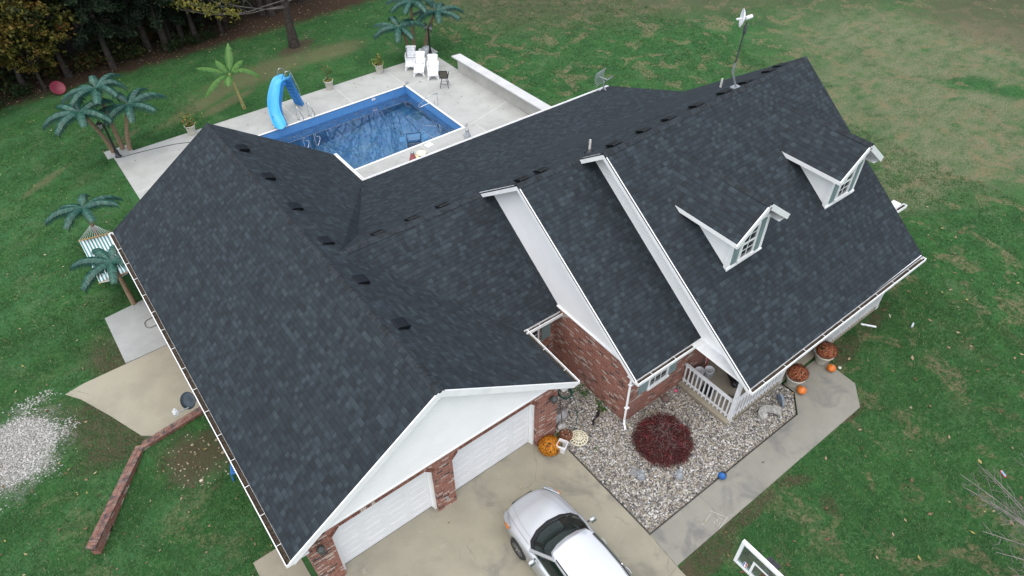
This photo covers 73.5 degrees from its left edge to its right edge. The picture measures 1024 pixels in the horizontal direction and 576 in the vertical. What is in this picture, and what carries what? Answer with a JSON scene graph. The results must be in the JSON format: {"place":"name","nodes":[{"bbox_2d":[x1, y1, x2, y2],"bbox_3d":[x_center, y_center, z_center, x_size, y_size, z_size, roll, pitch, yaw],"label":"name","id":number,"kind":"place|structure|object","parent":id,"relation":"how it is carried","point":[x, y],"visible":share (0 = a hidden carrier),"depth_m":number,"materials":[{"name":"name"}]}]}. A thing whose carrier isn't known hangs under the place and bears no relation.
{"place":"outdoors","nodes":[
{"label":"outdoors","id":0,"kind":"place"},
{"bbox_2d":[0,389,80,512],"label":"white gravel","id":1,"kind":"structure","parent":0,"point":[14,433],"depth_m":20.75,"materials":[{"name":"white gravel"}]},
{"bbox_2d":[464,128,470,138],"bbox_3d":[-1.926,-6.044,30.230,0.500,2.190,0.487,-28,50,-26],"label":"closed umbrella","id":2,"kind":"object","parent":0,"point":[467,135],"visible":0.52,"depth_m":29.59,"materials":[{"name":"fabric"}]},
{"bbox_2d":[0,0,1023,575],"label":"lawn","id":3,"kind":"structure","parent":0,"point":[930,82],"depth_m":29.69,"materials":[{"name":"green plant"}]},
{"bbox_2d":[0,62,31,89],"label":"undergrowth bush","id":4,"kind":"object","parent":3,"relation":"on","point":[3,76],"visible":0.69,"depth_m":36.99,"materials":[{"name":"green plant"}]},
{"bbox_2d":[2,77,34,102],"bbox_3d":[-26.172,-10.479,36.142,1.825,1.025,1.844,-20,47,-19],"label":"undergrowth bush","id":5,"kind":"object","parent":3,"relation":"on","point":[17,91],"visible":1,"depth_m":36.20,"materials":[{"name":"green plant"}]},
{"bbox_2d":[0,0,51,91],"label":"oak tree","id":6,"kind":"object","parent":3,"relation":"on","point":[6,30],"visible":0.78,"depth_m":33.78,"materials":[{"name":"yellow plant"}]},
{"bbox_2d":[0,0,57,90],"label":"oak tree","id":7,"kind":"object","parent":3,"relation":"on","point":[32,61],"visible":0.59,"depth_m":35.13,"materials":[{"name":"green plant"}]},
{"bbox_2d":[0,0,79,78],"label":"oak tree","id":8,"kind":"object","parent":3,"relation":"on","point":[63,21],"visible":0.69,"depth_m":35.19,"materials":[{"name":"green plant"}]},
{"bbox_2d":[17,43,70,84],"bbox_3d":[-26.813,-12.810,38.226,3.958,1.667,4.465,2,44,3],"label":"undergrowth bush","id":9,"kind":"object","parent":3,"relation":"on","point":[39,64],"visible":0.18,"depth_m":38.28,"materials":[{"name":"green plant"}]},
{"bbox_2d":[10,0,86,59],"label":"cedar tree","id":10,"kind":"object","parent":3,"relation":"on","point":[71,35],"visible":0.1,"depth_m":38.45,"materials":[{"name":"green plant"}]},
{"bbox_2d":[22,48,79,85],"bbox_3d":[-25.511,-12.526,37.817,3.015,1.646,3.093,34,53,31],"label":"undergrowth bush","id":11,"kind":"object","parent":3,"relation":"on","point":[46,72],"visible":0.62,"depth_m":37.84,"materials":[{"name":"green plant"}]},
{"bbox_2d":[50,81,65,94],"bbox_3d":[-24.137,-10.632,36.460,0.100,0.732,0.740,-7,28,49],"label":"disc sled","id":12,"kind":"object","parent":3,"relation":"on","point":[58,87],"visible":1,"depth_m":36.46,"materials":[{"name":"red plastic"}]},
{"bbox_2d":[44,194,123,236],"bbox_3d":[-16.110,-2.302,26.419,2.747,2.321,2.170,-28,50,-26],"label":"palm tree","id":13,"kind":"object","parent":3,"relation":"on","point":[70,212],"visible":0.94,"depth_m":25.66,"materials":[{"name":"plant"}]},
{"bbox_2d":[78,225,128,283],"bbox_3d":[-15.107,-1.122,25.526,1.170,0.685,3.961,-28,50,-26],"label":"hammock","id":14,"kind":"object","parent":13,"relation":"hanging from","point":[102,241],"visible":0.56,"depth_m":26.17,"materials":[{"name":"white fabric"}]},
{"bbox_2d":[48,0,137,69],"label":"cedar tree","id":15,"kind":"object","parent":3,"relation":"on","point":[93,23],"visible":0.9,"depth_m":36.47,"materials":[{"name":"green plant"}]},
{"bbox_2d":[64,47,122,78],"bbox_3d":[-23.750,-12.934,38.400,2.551,1.393,2.617,20,47,20],"label":"undergrowth bush","id":16,"kind":"object","parent":3,"relation":"on","point":[92,62],"visible":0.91,"depth_m":38.42,"materials":[{"name":"green plant"}]},
{"bbox_2d":[70,245,136,304],"bbox_3d":[-13.855,-0.277,24.239,2.463,2.362,2.428,-28,50,-26],"label":"palm tree","id":17,"kind":"object","parent":3,"relation":"on","point":[109,262],"visible":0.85,"depth_m":23.30,"materials":[{"name":"plant"}]},
{"bbox_2d":[74,27,132,56],"bbox_3d":[-23.419,-14.215,39.804,3.870,1.445,3.430,13,45,14],"label":"undergrowth bush","id":18,"kind":"object","parent":3,"relation":"on","point":[98,44],"visible":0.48,"depth_m":39.69,"materials":[{"name":"green plant"}]},
{"bbox_2d":[94,1,125,43],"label":"cedar tree","id":19,"kind":"object","parent":3,"relation":"on","point":[124,39],"visible":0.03,"depth_m":40.72,"materials":[{"name":"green plant"}]},
{"bbox_2d":[104,37,139,65],"bbox_3d":[-22.546,-13.540,39.360,2.374,1.000,2.679,-21,47,-21],"label":"undergrowth bush","id":20,"kind":"object","parent":3,"relation":"on","point":[118,52],"visible":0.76,"depth_m":39.36,"materials":[{"name":"green plant"}]},
{"bbox_2d":[99,0,161,51],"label":"cedar tree","id":21,"kind":"object","parent":3,"relation":"on","point":[124,9],"visible":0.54,"depth_m":38.06,"materials":[{"name":"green plant"}]},
{"bbox_2d":[65,345,199,435],"bbox_3d":[-11.873,3.535,21.970,3.780,0.120,3.500,-28,50,-26],"label":"pad","id":22,"kind":"object","parent":3,"relation":"on","point":[141,396],"visible":0.72,"depth_m":22.07,"materials":[{"name":"beige concrete"}]},
{"bbox_2d":[120,39,150,62],"bbox_3d":[-21.667,-13.699,39.587,2.381,0.889,2.111,2,44,3],"label":"undergrowth bush","id":23,"kind":"object","parent":3,"relation":"on","point":[139,49],"visible":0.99,"depth_m":39.50,"materials":[{"name":"green plant"}]},
{"bbox_2d":[105,299,166,363],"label":"side slab","id":24,"kind":"structure","parent":3,"relation":"on","point":[135,337],"depth_m":23.97,"materials":[{"name":"concrete"}]},
{"bbox_2d":[100,0,185,50],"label":"cedar tree","id":25,"kind":"object","parent":3,"relation":"on","point":[156,21],"visible":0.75,"depth_m":37.81,"materials":[{"name":"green plant"}]},
{"bbox_2d":[85,407,203,553],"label":"brick garden wall","id":26,"kind":"structure","parent":3,"relation":"on","point":[96,544],"depth_m":19.40,"materials":[{"name":"brown brick"}]},
{"bbox_2d":[141,1,185,44],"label":"cedar tree","id":27,"kind":"object","parent":3,"relation":"on","point":[168,13],"visible":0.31,"depth_m":39.27,"materials":[{"name":"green plant"}]},
{"bbox_2d":[145,0,189,41],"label":"cedar tree","id":28,"kind":"object","parent":3,"relation":"on","point":[178,27],"visible":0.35,"depth_m":39.63,"materials":[{"name":"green plant"}]},
{"bbox_2d":[156,32,191,53],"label":"undergrowth bush","id":29,"kind":"object","parent":3,"relation":"on","point":[173,42],"visible":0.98,"depth_m":40.22,"materials":[{"name":"green plant"}]},
{"bbox_2d":[147,0,206,39],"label":"cedar tree","id":30,"kind":"object","parent":3,"relation":"on","point":[191,25],"visible":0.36,"depth_m":40.02,"materials":[{"name":"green plant"}]},
{"bbox_2d":[166,12,210,37],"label":"undergrowth bush","id":31,"kind":"object","parent":3,"relation":"on","point":[184,29],"visible":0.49,"depth_m":41.93,"materials":[{"name":"green plant"}]},
{"bbox_2d":[157,430,228,488],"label":"rubble stones","id":32,"kind":"object","parent":3,"relation":"on","point":[201,479],"visible":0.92,"depth_m":20.14,"materials":[{"name":"stone"}]},
{"bbox_2d":[182,31,205,46],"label":"undergrowth bush","id":33,"kind":"object","parent":3,"relation":"on","point":[194,40],"visible":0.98,"depth_m":40.94,"materials":[{"name":"green plant"}]},
{"bbox_2d":[201,25,218,41],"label":"undergrowth bush","id":34,"kind":"object","parent":3,"relation":"on","point":[207,35],"visible":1,"depth_m":41.38,"materials":[{"name":"green plant"}]},
{"bbox_2d":[191,0,236,34],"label":"cedar tree","id":35,"kind":"object","parent":3,"relation":"on","point":[202,16],"visible":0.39,"depth_m":40.72,"materials":[{"name":"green plant"}]},
{"bbox_2d":[220,9,228,27],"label":"cedar tree","id":36,"kind":"object","parent":3,"relation":"on","point":[224,22],"visible":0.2,"depth_m":42.52,"materials":[{"name":"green plant"}]},
{"bbox_2d":[207,8,244,28],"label":"undergrowth bush","id":37,"kind":"object","parent":3,"relation":"on","point":[228,18],"visible":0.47,"depth_m":42.70,"materials":[{"name":"green plant"}]},
{"bbox_2d":[196,43,261,109],"bbox_3d":[-14.064,-10.296,34.253,2.873,3.158,1.658,-22,48,-21],"label":"palm tree","id":38,"kind":"object","parent":3,"relation":"on","point":[229,66],"visible":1,"depth_m":33.87,"materials":[{"name":"green plant"}]},
{"bbox_2d":[163,0,299,47],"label":"oak tree","id":39,"kind":"object","parent":3,"relation":"on","point":[293,40],"visible":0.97,"depth_m":38.13,"materials":[{"name":"green plant"}]},
{"bbox_2d":[230,463,235,480],"bbox_3d":[-7.876,5.118,19.776,0.500,0.623,0.542,-13,45,-12],"label":"lawn chair","id":40,"kind":"object","parent":3,"relation":"on","point":[232,471],"visible":0.16,"depth_m":19.63,"materials":[{"name":"blue plastic"}]},
{"bbox_2d":[227,0,252,18],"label":"undergrowth bush","id":41,"kind":"object","parent":3,"relation":"on","point":[245,4],"visible":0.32,"depth_m":44.13,"materials":[{"name":"green plant"}]},
{"bbox_2d":[255,0,266,15],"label":"bare tree","id":42,"kind":"object","parent":3,"relation":"on","point":[262,13],"visible":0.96,"depth_m":43.71,"materials":[{"name":"brown plant"}]},
{"bbox_2d":[265,0,275,16],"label":"bare tree","id":43,"kind":"object","parent":3,"relation":"on","point":[271,13],"visible":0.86,"depth_m":43.59,"materials":[{"name":"brown plant"}]},
{"bbox_2d":[104,48,527,198],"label":"pool deck","id":44,"kind":"structure","parent":3,"relation":"on","point":[472,104],"depth_m":34.88,"materials":[{"name":"grey concrete"}]},
{"bbox_2d":[42,97,114,152],"bbox_3d":[-18.815,-6.780,30.567,3.067,3.038,2.660,-28,50,-26],"label":"palm tree","id":45,"kind":"object","parent":44,"relation":"on","point":[65,116],"visible":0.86,"depth_m":29.62,"materials":[{"name":"plant"}]},
{"bbox_2d":[61,73,127,149],"bbox_3d":[-18.420,-7.706,31.208,2.863,3.481,2.766,-28,50,-26],"label":"palm tree","id":46,"kind":"object","parent":44,"relation":"on","point":[104,83],"visible":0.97,"depth_m":30.04,"materials":[{"name":"plant"}]},
{"bbox_2d":[96,120,121,157],"bbox_3d":[-18.413,-6.874,31.400,0.300,2.010,0.643,16,46,16],"label":"lamp post","id":47,"kind":"object","parent":44,"relation":"on","point":[100,127],"visible":0.76,"depth_m":31.29,"materials":[{"name":"black metal"}]},
{"bbox_2d":[96,88,167,150],"bbox_3d":[-17.111,-7.524,31.525,3.102,2.770,2.586,-28,50,-26],"label":"palm tree","id":48,"kind":"object","parent":44,"relation":"on","point":[133,98],"visible":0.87,"depth_m":30.76,"materials":[{"name":"plant"}]},
{"bbox_2d":[178,113,196,135],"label":"potted plant","id":49,"kind":"object","parent":44,"relation":"on","point":[189,125],"visible":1,"depth_m":33.13,"materials":[{"name":"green plant"}]},
{"bbox_2d":[267,68,303,129],"bbox_3d":[-11.210,-9.513,33.784,1.127,2.651,3.023,12,45,13],"label":"pool slide","id":50,"kind":"object","parent":44,"relation":"on","point":[275,97],"visible":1,"depth_m":33.62,"materials":[{"name":"blue plastic"}]},
{"bbox_2d":[138,69,506,191],"bbox_3d":[-7.899,-6.555,32.415,17.603,0.008,12.150,-28,50,-26],"label":"deck joint","id":51,"kind":"object","parent":44,"relation":"on","point":[402,82],"visible":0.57,"depth_m":35.21,"materials":[{"name":"grey concrete"}]},
{"bbox_2d":[319,64,333,89],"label":"potted plant","id":52,"kind":"object","parent":44,"relation":"on","point":[328,81],"visible":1,"depth_m":36.37,"materials":[{"name":"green plant"}]},
{"bbox_2d":[258,85,464,169],"bbox_3d":[-7.949,-7.327,33.254,9.910,0.062,5.640,-28,50,-26],"label":"pool coping","id":53,"kind":"object","parent":44,"relation":"on","point":[435,107],"visible":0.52,"depth_m":34.49,"materials":[{"name":"white plastic"}]},
{"bbox_2d":[262,86,461,168],"bbox_3d":[-7.942,-6.594,33.951,9.710,2.040,5.440,-28,50,-26],"label":"pool basin","id":54,"kind":"object","parent":44,"relation":"in","point":[359,146],"visible":0.4,"depth_m":35.73,"materials":[{"name":"blue liquid"}]},
{"bbox_2d":[371,52,383,73],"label":"potted plant","id":55,"kind":"object","parent":44,"relation":"on","point":[378,64],"visible":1,"depth_m":37.67,"materials":[{"name":"green plant"}]},
{"bbox_2d":[405,45,416,70],"bbox_3d":[-5.681,-12.893,38.473,0.650,0.808,1.546,-3,44,-2],"label":"sun lounger","id":56,"kind":"object","parent":44,"relation":"on","point":[411,56],"visible":0.86,"depth_m":38.69,"materials":[{"name":"white plastic"}]},
{"bbox_2d":[413,51,425,76],"bbox_3d":[-5.123,-12.395,37.945,0.650,0.808,1.546,-1,44,-1],"label":"sun lounger","id":57,"kind":"object","parent":44,"relation":"on","point":[420,64],"visible":1,"depth_m":38.13,"materials":[{"name":"white plastic"}]},
{"bbox_2d":[416,150,426,155],"bbox_3d":[-4.230,-6.285,32.007,0.520,0.080,0.512,-28,50,-26],"label":"plastic tray","id":58,"kind":"object","parent":44,"relation":"on","point":[421,152],"visible":0.99,"depth_m":32.01,"materials":[{"name":"white plastic"}]},
{"bbox_2d":[421,45,428,55],"bbox_3d":[-4.941,-13.720,39.594,0.620,0.440,0.611,-28,50,-26],"label":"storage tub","id":59,"kind":"object","parent":44,"relation":"on","point":[425,48],"visible":0.64,"depth_m":39.39,"materials":[{"name":"white plastic"}]},
{"bbox_2d":[423,22,432,53],"bbox_3d":[-4.691,-14.060,38.810,0.643,2.010,0.300,16,46,16],"label":"lamp post","id":60,"kind":"object","parent":44,"relation":"on","point":[430,25],"visible":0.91,"depth_m":38.41,"materials":[{"name":"black metal"}]},
{"bbox_2d":[427,54,438,79],"bbox_3d":[-4.349,-12.132,37.661,0.650,0.808,1.546,-3,44,-3],"label":"sun lounger","id":61,"kind":"object","parent":44,"relation":"on","point":[433,70],"visible":0.99,"depth_m":37.84,"materials":[{"name":"white plastic"}]},
{"bbox_2d":[438,71,448,88],"bbox_3d":[-3.613,-11.173,36.475,0.571,1.038,0.560,0,44,1],"label":"bar chair","id":62,"kind":"object","parent":44,"relation":"on","point":[443,75],"visible":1,"depth_m":36.19,"materials":[{"name":"black metal"}]},
{"bbox_2d":[373,16,425,44],"bbox_3d":[-6.240,-13.760,38.247,2.930,2.394,2.631,-28,50,-26],"label":"palm tree","id":63,"kind":"object","parent":3,"relation":"on","point":[398,29],"visible":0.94,"depth_m":37.52,"materials":[{"name":"plant"}]},
{"bbox_2d":[385,0,432,47],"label":"palm tree","id":64,"kind":"object","parent":3,"relation":"on","point":[406,4],"visible":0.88,"depth_m":37.49,"materials":[{"name":"plant"}]},
{"bbox_2d":[413,0,463,45],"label":"palm tree","id":65,"kind":"object","parent":3,"relation":"on","point":[438,11],"visible":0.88,"depth_m":38.58,"materials":[{"name":"plant"}]},
{"bbox_2d":[451,54,550,114],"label":"concrete wall","id":66,"kind":"structure","parent":3,"relation":"on","point":[521,99],"depth_m":35.65,"materials":[{"name":"white concrete"}]},
{"bbox_2d":[0,0,1023,575],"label":"fallen leaves","id":67,"kind":"object","parent":3,"relation":"on","point":[498,52],"visible":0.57,"depth_m":24.11,"materials":[{"name":"brown plant"}]},
{"bbox_2d":[109,56,926,575],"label":"brick house","id":68,"kind":"structure","parent":3,"relation":"on","point":[365,364],"depth_m":20.10,"materials":[{"name":"brick"}]},
{"bbox_2d":[172,392,196,416],"bbox_3d":[-9.076,3.153,19.506,1.230,0.394,0.534,-28,50,-26],"label":"satellite dish","id":69,"kind":"object","parent":68,"relation":"attached to","point":[188,400],"visible":0.94,"depth_m":19.44,"materials":[{"name":"metal"}]},
{"bbox_2d":[334,472,431,563],"bbox_3d":[-3.325,5.856,17.793,2.750,2.219,0.055,-28,50,-26],"label":"garage door","id":70,"kind":"structure","parent":68,"relation":"in","point":[381,519],"depth_m":17.88,"materials":[{"name":"white metal"}]},
{"bbox_2d":[452,406,528,489],"bbox_3d":[-0.595,4.398,19.296,2.730,2.219,0.055,-28,50,-26],"label":"garage door","id":71,"kind":"structure","parent":68,"relation":"in","point":[493,446],"depth_m":19.40,"materials":[{"name":"white metal"}]},
{"bbox_2d":[595,68,612,90],"bbox_3d":[4.181,-9.430,31.199,0.495,0.909,0.782,32,52,30],"label":"grid antenna","id":72,"kind":"object","parent":68,"relation":"on","point":[603,82],"visible":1,"depth_m":31.21,"materials":[{"name":"metal"}]},
{"bbox_2d":[646,366,669,390],"bbox_3d":[4.426,2.416,20.464,0.920,1.350,0.080,-28,50,-26],"label":"window","id":73,"kind":"structure","parent":68,"relation":"in","point":[654,381],"depth_m":20.81,"materials":[{"name":"white glass"}]},
{"bbox_2d":[694,366,704,379],"bbox_3d":[6.022,2.768,22.072,0.326,0.360,0.343,-28,50,-26],"label":"plastic bucket","id":74,"kind":"object","parent":68,"relation":"on","point":[701,370],"visible":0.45,"depth_m":22.07,"materials":[{"name":"plastic"}]},
{"bbox_2d":[704,366,714,379],"bbox_3d":[6.348,2.742,22.096,0.326,0.360,0.343,-28,50,-26],"label":"plastic bucket","id":75,"kind":"object","parent":68,"relation":"on","point":[709,372],"visible":0.98,"depth_m":22.07,"materials":[{"name":"plastic"}]},
{"bbox_2d":[730,8,752,89],"bbox_3d":[7.034,-7.426,21.432,0.659,2.622,0.433,-28,50,-26],"label":"weather vane","id":76,"kind":"object","parent":68,"relation":"on","point":[743,18],"visible":0.99,"depth_m":20.94,"materials":[{"name":"metal"}]},
{"bbox_2d":[554,381,795,532],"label":"river pebbles","id":77,"kind":"object","parent":3,"relation":"on","point":[708,417],"visible":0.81,"depth_m":20.46,"materials":[{"name":"grey gravel"}]},
{"bbox_2d":[556,422,565,430],"bbox_3d":[1.516,4.191,20.899,0.328,0.260,0.270,-28,50,-26],"label":"field stone","id":78,"kind":"object","parent":77,"relation":"on","point":[560,426],"visible":0.97,"depth_m":20.81,"materials":[{"name":"grey stone"}]},
{"bbox_2d":[556,408,567,424],"bbox_3d":[1.485,3.921,21.139,0.310,0.322,0.664,31,52,29],"label":"field stone","id":79,"kind":"object","parent":77,"relation":"on","point":[564,414],"visible":0.74,"depth_m":21.07,"materials":[{"name":"grey stone"}]},
{"bbox_2d":[558,428,572,441],"bbox_3d":[1.617,4.418,20.688,0.440,0.200,0.440,-28,50,-26],"label":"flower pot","id":80,"kind":"object","parent":77,"relation":"on","point":[566,434],"visible":0.96,"depth_m":20.62,"materials":[{"name":"metal"}]},
{"bbox_2d":[558,388,576,441],"bbox_3d":[1.837,3.879,21.306,0.483,0.091,2.056,-7,44,-7],"label":"coiled hose","id":81,"kind":"object","parent":77,"relation":"on","point":[570,389],"visible":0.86,"depth_m":21.73,"materials":[{"name":"rubber"}]},
{"bbox_2d":[570,430,587,445],"bbox_3d":[2.005,4.435,20.593,0.584,0.279,0.584,-28,50,-26],"label":"umbrella stand","id":82,"kind":"object","parent":77,"relation":"on","point":[578,435],"visible":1,"depth_m":20.58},
{"bbox_2d":[592,404,600,425],"bbox_3d":[2.639,3.938,21.298,0.162,0.020,0.878,17,46,18],"label":"landscape fabric","id":83,"kind":"object","parent":77,"relation":"on","point":[597,415],"visible":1,"depth_m":21.30,"materials":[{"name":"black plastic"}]},
{"bbox_2d":[630,468,639,476],"bbox_3d":[3.568,5.330,19.812,0.310,0.040,0.310,-28,50,-26],"label":"stepping stone","id":84,"kind":"object","parent":77,"relation":"on","point":[634,471],"visible":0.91,"depth_m":19.82,"materials":[{"name":"grey stone"}]},
{"bbox_2d":[637,470,644,480],"bbox_3d":[3.703,5.309,19.578,0.241,0.390,0.259,-1,44,-1],"label":"garden statue","id":85,"kind":"object","parent":77,"relation":"on","point":[641,475],"visible":1,"depth_m":19.55,"materials":[{"name":"grey stone"}]},
{"bbox_2d":[631,411,694,468],"bbox_3d":[4.470,4.341,20.250,1.942,0.870,1.967,-28,50,-26],"label":"maple shrub","id":86,"kind":"object","parent":77,"relation":"on","point":[648,425],"visible":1,"depth_m":20.07,"materials":[{"name":"red plant"}]},
{"bbox_2d":[675,469,682,479],"bbox_3d":[4.792,5.287,19.590,0.240,0.390,0.259,-18,46,-17],"label":"garden statue","id":87,"kind":"object","parent":77,"relation":"on","point":[679,474],"visible":1,"depth_m":19.56,"materials":[{"name":"grey stone"}]},
{"bbox_2d":[569,383,797,534],"bbox_3d":[5.525,4.250,20.970,7.111,0.050,3.368,-28,50,-26],"label":"bed edging","id":88,"kind":"object","parent":77,"relation":"on","point":[705,488],"visible":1,"depth_m":19.73,"materials":[{"name":"black plastic"}]},
{"bbox_2d":[758,404,781,419],"bbox_3d":[7.986,3.838,21.240,0.867,0.170,0.560,-7,44,-7],"label":"stone bench","id":89,"kind":"object","parent":77,"relation":"on","point":[764,411],"visible":1,"depth_m":21.18,"materials":[{"name":"grey stone"}]},
{"bbox_2d":[776,393,784,407],"bbox_3d":[8.403,3.466,21.446,0.120,0.420,0.450,-7,44,-7],"label":"slate slab","id":90,"kind":"object","parent":77,"relation":"on","point":[780,398],"depth_m":21.38,"materials":[{"name":"grey stone"}]},
{"bbox_2d":[651,360,859,565],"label":"walkway","id":91,"kind":"structure","parent":3,"relation":"on","point":[827,403],"depth_m":20.03,"materials":[{"name":"concrete"}]},
{"bbox_2d":[718,471,726,479],"bbox_3d":[6.014,5.359,19.611,0.240,0.240,0.240,-28,50,-26],"label":"ball","id":92,"kind":"object","parent":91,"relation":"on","point":[722,475],"visible":1,"depth_m":19.53,"materials":[{"name":"blue plastic"}]},
{"bbox_2d":[786,363,809,387],"bbox_3d":[9.081,2.798,21.901,0.709,0.759,0.706,-28,50,-26],"label":"chrysanthemum","id":93,"kind":"object","parent":91,"relation":"on","point":[797,374],"visible":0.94,"depth_m":21.68,"materials":[{"name":"orange plant"}]},
{"bbox_2d":[797,386,806,394],"bbox_3d":[9.203,3.233,21.781,0.295,0.293,0.310,-28,50,-26],"label":"pumpkin","id":94,"kind":"object","parent":91,"relation":"on","point":[802,390],"visible":1,"depth_m":21.70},
{"bbox_2d":[815,341,837,364],"bbox_3d":[10.303,2.147,22.575,0.709,0.757,0.709,-28,50,-26],"label":"chrysanthemum","id":95,"kind":"object","parent":91,"relation":"on","point":[826,352],"visible":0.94,"depth_m":22.35,"materials":[{"name":"orange plant"}]},
{"bbox_2d":[826,364,835,371],"bbox_3d":[10.450,2.606,22.434,0.286,0.284,0.300,-28,50,-26],"label":"pumpkin","id":96,"kind":"object","parent":91,"relation":"on","point":[831,367],"visible":1,"depth_m":22.35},
{"bbox_2d":[734,539,784,575],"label":"basketball hoop","id":97,"kind":"object","parent":3,"relation":"on","point":[749,560],"visible":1,"depth_m":14.89,"materials":[{"name":"white plastic"}]},
{"bbox_2d":[960,453,1023,575],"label":"bare tree","id":98,"kind":"object","parent":3,"relation":"on","point":[1009,514],"visible":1,"depth_m":15.58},
{"bbox_2d":[253,392,793,575],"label":"driveway","id":99,"kind":"structure","parent":0,"point":[472,538],"depth_m":18.53,"materials":[{"name":"beige concrete"}]},
{"bbox_2d":[538,434,560,456],"bbox_3d":[1.112,4.662,20.352,0.710,0.514,0.712,-28,50,-26],"label":"chrysanthemum","id":100,"kind":"object","parent":99,"relation":"on","point":[547,445],"visible":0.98,"depth_m":20.16,"materials":[{"name":"orange plant"}]},
{"bbox_2d":[556,438,568,453],"bbox_3d":[1.481,4.693,20.285,0.290,0.360,0.290,17,46,18],"label":"square bucket","id":101,"kind":"object","parent":99,"relation":"on","point":[564,444],"visible":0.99,"depth_m":20.27,"materials":[{"name":"white plastic"}]},
{"bbox_2d":[504,486,631,575],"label":"parked car","id":102,"kind":"object","parent":99,"relation":"on","point":[551,531],"visible":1,"depth_m":17.34,"materials":[{"name":"silver metal"}]},
{"bbox_2d":[700,383,714,396],"bbox_3d":[6.259,3.221,21.846,0.424,0.012,0.535,27,50,26],"label":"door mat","id":103,"kind":"object","parent":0,"point":[706,389],"depth_m":21.83,"materials":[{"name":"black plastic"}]},
{"bbox_2d":[727,373,738,387],"bbox_3d":[7.057,2.787,22.055,0.246,0.333,0.970,-4,44,-4],"label":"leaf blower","id":104,"kind":"object","parent":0,"point":[734,383],"visible":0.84,"depth_m":21.78,"materials":[{"name":"black plastic"}]},
{"label":"pool water","id":105,"kind":"structure","parent":0,"visible":0},
{"bbox_2d":[278,95,451,166],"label":"floating leaves","id":106,"kind":"object","parent":105,"relation":"on","point":[381,112],"visible":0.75,"depth_m":35.18,"materials":[{"name":"brown plant"}]},
{"bbox_2d":[399,132,427,147],"bbox_3d":[-4.859,-7.319,33.956,1.360,1.139,0.602,-9,44,-9],"label":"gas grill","id":107,"kind":"object","parent":105,"relation":"in","point":[413,138],"visible":0.83,"depth_m":33.71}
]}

